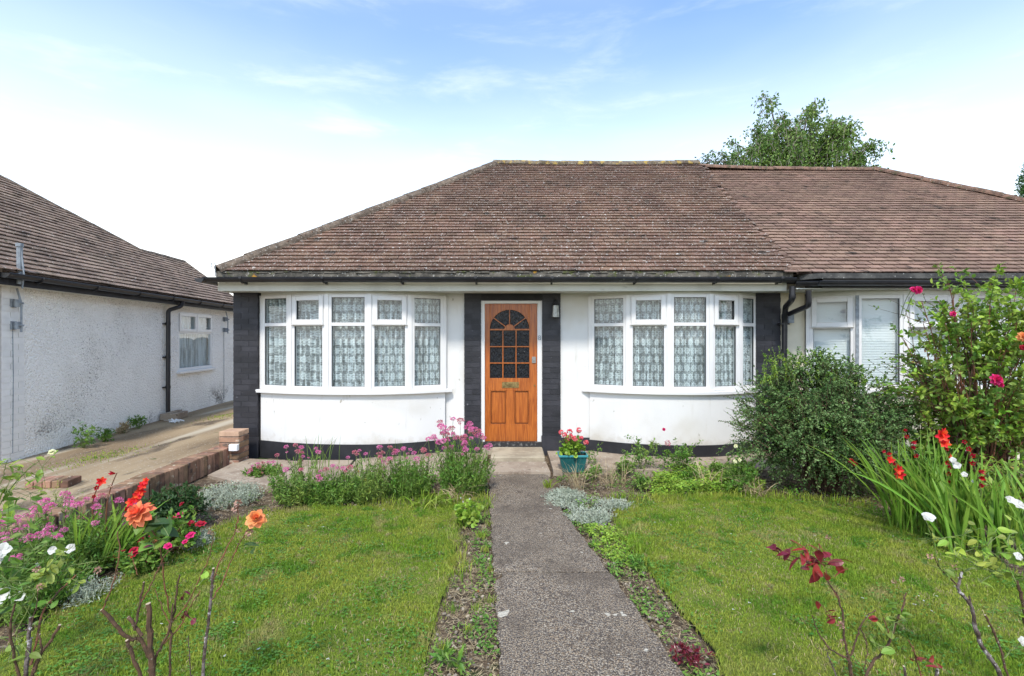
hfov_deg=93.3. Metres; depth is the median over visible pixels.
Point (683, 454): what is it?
young rose
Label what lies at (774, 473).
ground cover
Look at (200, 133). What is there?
sky
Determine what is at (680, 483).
ground cover
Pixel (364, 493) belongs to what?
valerian clump
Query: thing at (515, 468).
landing
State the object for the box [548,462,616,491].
dry grass clump
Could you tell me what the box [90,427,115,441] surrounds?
wall weed
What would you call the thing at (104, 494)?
valerian clump
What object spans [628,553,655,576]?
leafy weed
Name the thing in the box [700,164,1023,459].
bungalow
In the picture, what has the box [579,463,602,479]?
bed weed
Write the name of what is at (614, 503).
silver leaf plant
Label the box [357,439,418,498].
seed stalks
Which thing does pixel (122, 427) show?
wall weed
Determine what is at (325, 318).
bay window
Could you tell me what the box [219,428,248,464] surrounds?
brick pillar
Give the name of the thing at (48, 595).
valerian clump
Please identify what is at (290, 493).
valerian clump
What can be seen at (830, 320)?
bay window
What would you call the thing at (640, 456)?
young rose
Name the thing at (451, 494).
dry grass clump
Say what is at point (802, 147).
birch tree
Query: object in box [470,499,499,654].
creeping weeds
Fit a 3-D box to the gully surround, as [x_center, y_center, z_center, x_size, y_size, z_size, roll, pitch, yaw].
[-6.197,1.409,8.866,0.280,0.142,0.400,0,0,-7]
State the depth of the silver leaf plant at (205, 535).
3.85 m
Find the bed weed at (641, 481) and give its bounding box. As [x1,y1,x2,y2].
[632,470,654,490]
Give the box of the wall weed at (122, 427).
[115,421,130,433]
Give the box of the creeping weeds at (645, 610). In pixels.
[563,509,719,675]
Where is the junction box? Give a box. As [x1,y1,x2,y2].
[229,444,238,450]
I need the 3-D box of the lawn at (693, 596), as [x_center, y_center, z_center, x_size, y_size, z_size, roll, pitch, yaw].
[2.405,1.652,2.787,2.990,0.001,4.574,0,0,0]
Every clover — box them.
[0,504,454,675]
[618,494,1023,675]
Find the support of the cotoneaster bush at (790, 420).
on the ground at (203, 481)
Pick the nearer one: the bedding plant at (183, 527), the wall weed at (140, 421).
the bedding plant at (183, 527)
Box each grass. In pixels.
[26,413,896,655]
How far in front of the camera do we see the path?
2.98 m
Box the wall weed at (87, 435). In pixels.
[71,420,103,447]
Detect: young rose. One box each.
[586,443,601,463]
[621,435,664,468]
[657,428,702,474]
[717,444,759,493]
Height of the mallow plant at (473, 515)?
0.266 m
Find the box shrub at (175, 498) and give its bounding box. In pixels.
[142,480,213,525]
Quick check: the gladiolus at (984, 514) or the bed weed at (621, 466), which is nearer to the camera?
the gladiolus at (984, 514)
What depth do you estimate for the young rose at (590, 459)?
6.14 m
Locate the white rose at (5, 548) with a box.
[0,493,74,625]
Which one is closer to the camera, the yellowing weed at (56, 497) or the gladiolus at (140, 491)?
the gladiolus at (140, 491)
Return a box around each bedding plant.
[108,536,170,577]
[132,502,205,561]
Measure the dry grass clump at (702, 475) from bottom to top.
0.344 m
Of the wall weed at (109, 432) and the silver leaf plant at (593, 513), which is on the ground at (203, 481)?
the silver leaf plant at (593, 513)
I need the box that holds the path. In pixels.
[488,474,683,675]
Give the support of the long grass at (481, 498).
on the ground at (203, 481)
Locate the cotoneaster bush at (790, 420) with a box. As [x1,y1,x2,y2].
[716,346,950,499]
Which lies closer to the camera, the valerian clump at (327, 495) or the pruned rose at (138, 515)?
the pruned rose at (138, 515)
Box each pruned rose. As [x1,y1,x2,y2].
[0,532,101,675]
[100,499,266,675]
[766,535,942,675]
[917,496,1023,675]
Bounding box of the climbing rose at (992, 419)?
[867,262,1023,502]
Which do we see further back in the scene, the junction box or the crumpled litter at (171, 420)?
the crumpled litter at (171, 420)
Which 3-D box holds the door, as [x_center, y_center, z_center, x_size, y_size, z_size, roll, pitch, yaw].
[-0.014,0.494,6.946,0.752,1.975,0.071,0,0,0]
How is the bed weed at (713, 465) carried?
on the ground at (203, 481)
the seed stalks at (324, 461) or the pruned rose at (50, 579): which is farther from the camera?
the seed stalks at (324, 461)
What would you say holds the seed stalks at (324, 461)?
on the ground at (203, 481)
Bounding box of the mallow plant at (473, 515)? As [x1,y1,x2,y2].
[454,497,483,528]
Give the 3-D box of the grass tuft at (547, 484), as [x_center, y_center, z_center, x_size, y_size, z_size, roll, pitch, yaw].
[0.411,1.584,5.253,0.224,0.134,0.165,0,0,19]
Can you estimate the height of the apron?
0.120 m
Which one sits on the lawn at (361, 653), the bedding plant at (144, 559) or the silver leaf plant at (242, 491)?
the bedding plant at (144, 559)
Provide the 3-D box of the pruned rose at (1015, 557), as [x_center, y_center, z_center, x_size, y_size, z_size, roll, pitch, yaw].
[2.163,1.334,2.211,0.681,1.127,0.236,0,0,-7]
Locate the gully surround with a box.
[160,409,187,420]
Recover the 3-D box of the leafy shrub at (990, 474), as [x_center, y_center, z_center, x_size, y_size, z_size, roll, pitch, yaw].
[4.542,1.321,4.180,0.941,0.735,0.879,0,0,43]
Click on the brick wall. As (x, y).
(189, 469)
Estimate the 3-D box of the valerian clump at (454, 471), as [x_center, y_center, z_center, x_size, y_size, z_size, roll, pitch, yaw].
[-0.520,1.269,5.135,0.676,0.855,0.651,0,0,-34]
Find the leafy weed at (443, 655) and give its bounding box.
[427,638,467,674]
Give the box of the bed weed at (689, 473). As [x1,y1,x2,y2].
[675,466,706,481]
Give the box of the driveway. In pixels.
[0,400,233,521]
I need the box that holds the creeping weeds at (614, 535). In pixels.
[583,522,637,568]
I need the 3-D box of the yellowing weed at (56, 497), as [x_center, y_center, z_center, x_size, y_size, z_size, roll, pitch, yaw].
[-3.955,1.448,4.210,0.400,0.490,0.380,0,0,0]
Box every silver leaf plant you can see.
[60,569,122,608]
[176,525,219,549]
[197,478,269,509]
[540,485,592,509]
[560,503,617,525]
[590,495,633,511]
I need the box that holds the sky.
[0,0,1023,294]
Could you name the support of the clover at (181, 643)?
on the lawn at (361, 653)
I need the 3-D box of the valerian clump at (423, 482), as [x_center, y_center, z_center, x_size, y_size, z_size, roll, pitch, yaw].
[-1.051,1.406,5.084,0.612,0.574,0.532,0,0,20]
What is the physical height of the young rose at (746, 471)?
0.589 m
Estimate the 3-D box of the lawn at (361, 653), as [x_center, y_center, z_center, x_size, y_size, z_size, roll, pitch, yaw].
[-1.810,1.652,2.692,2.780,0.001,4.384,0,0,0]
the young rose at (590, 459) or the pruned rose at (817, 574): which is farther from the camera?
the young rose at (590, 459)
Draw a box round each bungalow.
[0,175,233,462]
[194,160,802,461]
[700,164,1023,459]
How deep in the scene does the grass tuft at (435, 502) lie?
4.76 m
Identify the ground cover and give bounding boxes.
[0,520,122,629]
[201,474,488,521]
[556,464,889,510]
[650,461,765,494]
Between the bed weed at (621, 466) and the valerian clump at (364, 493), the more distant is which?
the bed weed at (621, 466)
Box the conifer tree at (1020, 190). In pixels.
[1014,164,1023,196]
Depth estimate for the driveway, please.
6.14 m
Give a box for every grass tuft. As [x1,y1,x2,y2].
[403,488,463,509]
[540,478,560,487]
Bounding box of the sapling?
[695,151,735,164]
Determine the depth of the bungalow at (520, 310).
6.80 m
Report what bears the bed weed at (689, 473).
on the ground at (203, 481)
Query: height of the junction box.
0.085 m
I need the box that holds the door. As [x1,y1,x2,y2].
[485,304,536,440]
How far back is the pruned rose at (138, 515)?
1.95 m
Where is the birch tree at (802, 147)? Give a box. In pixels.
[703,90,894,168]
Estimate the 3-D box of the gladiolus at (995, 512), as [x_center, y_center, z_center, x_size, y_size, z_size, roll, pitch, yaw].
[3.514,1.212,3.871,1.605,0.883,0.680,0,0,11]
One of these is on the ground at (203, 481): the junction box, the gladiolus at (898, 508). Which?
the gladiolus at (898, 508)
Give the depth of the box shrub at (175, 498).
4.18 m
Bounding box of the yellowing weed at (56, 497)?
[33,479,85,507]
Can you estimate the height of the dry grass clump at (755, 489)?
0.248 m
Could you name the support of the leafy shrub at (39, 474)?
on the ground at (203, 481)
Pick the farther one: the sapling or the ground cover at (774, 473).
the sapling
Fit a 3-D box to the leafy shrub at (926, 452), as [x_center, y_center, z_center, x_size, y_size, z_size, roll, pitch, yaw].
[4.122,1.257,4.929,0.874,0.846,0.820,0,0,-42]
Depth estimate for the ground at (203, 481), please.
3.35 m
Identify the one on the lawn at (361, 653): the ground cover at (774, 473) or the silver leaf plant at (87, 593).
the silver leaf plant at (87, 593)
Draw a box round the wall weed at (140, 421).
[127,414,146,429]
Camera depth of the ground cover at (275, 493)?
5.04 m
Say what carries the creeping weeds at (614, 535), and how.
on the ground at (203, 481)
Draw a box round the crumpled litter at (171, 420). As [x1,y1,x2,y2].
[164,418,183,422]
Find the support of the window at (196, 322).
in the bungalow at (100, 327)
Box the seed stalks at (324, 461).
[290,436,340,480]
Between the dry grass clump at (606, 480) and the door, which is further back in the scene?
the door
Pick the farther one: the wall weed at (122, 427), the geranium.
the wall weed at (122, 427)
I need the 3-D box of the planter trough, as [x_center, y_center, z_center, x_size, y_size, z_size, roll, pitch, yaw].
[0.738,1.514,5.900,0.354,0.212,0.224,0,0,0]
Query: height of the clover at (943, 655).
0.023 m
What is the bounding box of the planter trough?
[557,451,587,471]
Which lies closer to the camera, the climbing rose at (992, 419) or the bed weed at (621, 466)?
the climbing rose at (992, 419)
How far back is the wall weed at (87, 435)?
6.50 m
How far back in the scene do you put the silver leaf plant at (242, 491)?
4.88 m
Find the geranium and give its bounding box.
[556,427,588,457]
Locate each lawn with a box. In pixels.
[0,504,455,675]
[618,497,1023,675]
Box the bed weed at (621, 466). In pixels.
[615,458,637,474]
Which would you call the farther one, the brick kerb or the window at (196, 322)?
the window at (196, 322)
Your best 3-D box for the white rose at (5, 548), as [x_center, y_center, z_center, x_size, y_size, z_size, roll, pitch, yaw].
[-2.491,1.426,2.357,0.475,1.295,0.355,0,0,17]
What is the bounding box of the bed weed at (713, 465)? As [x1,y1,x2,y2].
[708,457,728,473]
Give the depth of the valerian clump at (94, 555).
3.41 m
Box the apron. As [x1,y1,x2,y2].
[208,451,803,489]
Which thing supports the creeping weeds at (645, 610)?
on the ground at (203, 481)
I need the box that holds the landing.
[485,462,549,476]
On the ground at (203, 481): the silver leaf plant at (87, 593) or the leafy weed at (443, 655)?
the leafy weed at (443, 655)
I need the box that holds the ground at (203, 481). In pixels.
[0,455,1023,675]
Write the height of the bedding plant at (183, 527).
0.358 m
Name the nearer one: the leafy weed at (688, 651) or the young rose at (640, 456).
the leafy weed at (688, 651)
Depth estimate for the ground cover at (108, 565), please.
3.27 m
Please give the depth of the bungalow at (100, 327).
7.35 m
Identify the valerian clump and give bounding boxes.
[0,491,129,583]
[0,525,98,626]
[51,493,136,554]
[240,461,285,477]
[266,443,332,507]
[296,464,367,505]
[332,445,400,505]
[385,446,437,500]
[425,417,497,499]
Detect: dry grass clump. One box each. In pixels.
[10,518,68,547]
[431,482,481,502]
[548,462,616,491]
[589,457,632,490]
[668,457,743,487]
[722,477,789,498]
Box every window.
[177,312,215,373]
[255,294,451,394]
[582,294,761,394]
[806,295,1023,393]
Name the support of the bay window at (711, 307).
in the bungalow at (520, 310)
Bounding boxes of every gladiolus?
[71,471,167,571]
[806,428,1001,539]
[848,440,1023,560]
[948,462,1023,566]
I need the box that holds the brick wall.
[0,446,228,544]
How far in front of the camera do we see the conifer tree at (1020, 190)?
25.23 m
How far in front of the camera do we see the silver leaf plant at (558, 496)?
4.88 m
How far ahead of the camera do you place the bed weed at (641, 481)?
5.24 m
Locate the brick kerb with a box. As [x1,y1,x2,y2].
[25,475,81,489]
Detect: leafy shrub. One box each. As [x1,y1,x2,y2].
[0,449,58,519]
[862,419,969,499]
[976,455,1023,524]
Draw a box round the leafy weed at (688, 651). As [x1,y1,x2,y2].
[669,641,715,670]

